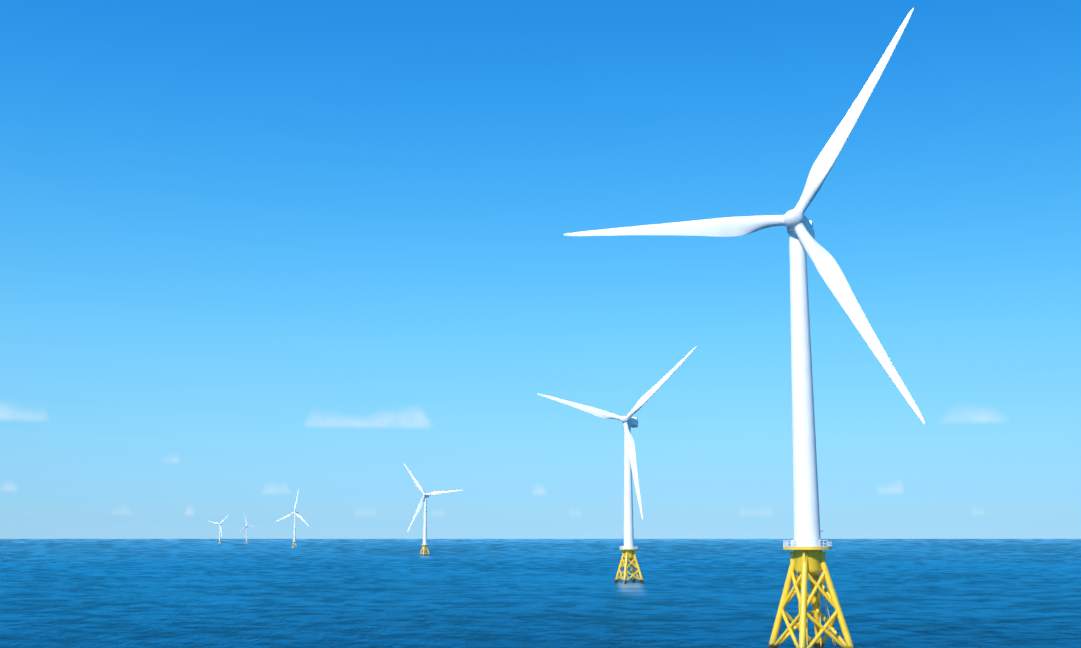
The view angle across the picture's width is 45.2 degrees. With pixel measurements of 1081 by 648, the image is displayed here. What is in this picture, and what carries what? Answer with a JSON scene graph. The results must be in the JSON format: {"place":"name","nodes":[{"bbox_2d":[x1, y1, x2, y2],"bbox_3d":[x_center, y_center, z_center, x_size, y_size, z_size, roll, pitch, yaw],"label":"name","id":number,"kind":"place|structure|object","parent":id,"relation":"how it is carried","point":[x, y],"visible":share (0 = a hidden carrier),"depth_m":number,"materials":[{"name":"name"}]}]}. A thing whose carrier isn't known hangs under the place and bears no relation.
{"place":"outdoors","nodes":[
{"label":"outdoors","id":0,"kind":"place"},
{"bbox_2d":[0,539,1080,647],"bbox_3d":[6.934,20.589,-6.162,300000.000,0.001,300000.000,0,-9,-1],"label":"sea","id":1,"kind":"structure","parent":0,"point":[479,593],"depth_m":510.37,"materials":[{"name":"blue liquid"}]},
{"bbox_2d":[210,517,226,543],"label":"turbine","id":2,"kind":"object","parent":1,"relation":"in","point":[220,524],"visible":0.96,"depth_m":5063.13,"materials":[{"name":"white metal"}]},
{"bbox_2d":[239,513,257,543],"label":"turbine","id":3,"kind":"object","parent":1,"relation":"in","point":[246,528],"visible":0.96,"depth_m":5197.88,"materials":[{"name":"white metal"}]},
{"bbox_2d":[275,488,308,548],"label":"turbine","id":4,"kind":"object","parent":1,"relation":"in","point":[300,517],"visible":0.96,"depth_m":2801.59,"materials":[{"name":"white metal"}]},
{"bbox_2d":[403,462,460,555],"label":"turbine","id":5,"kind":"object","parent":1,"relation":"in","point":[424,499],"visible":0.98,"depth_m":1635.91,"materials":[{"name":"white metal"}]},
{"bbox_2d":[537,347,695,583],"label":"turbine","id":6,"kind":"object","parent":1,"relation":"in","point":[628,421],"visible":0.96,"depth_m":629.13,"materials":[{"name":"white metal"}]},
{"bbox_2d":[563,8,924,647],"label":"turbine","id":7,"kind":"object","parent":1,"relation":"in","point":[807,557],"visible":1,"depth_m":245.24,"materials":[{"name":"white metal"}]},
{"bbox_2d":[0,0,1080,538],"label":"sky","id":8,"kind":"structure","parent":0,"point":[254,253],"materials":[{"name":"blue"}]}
]}

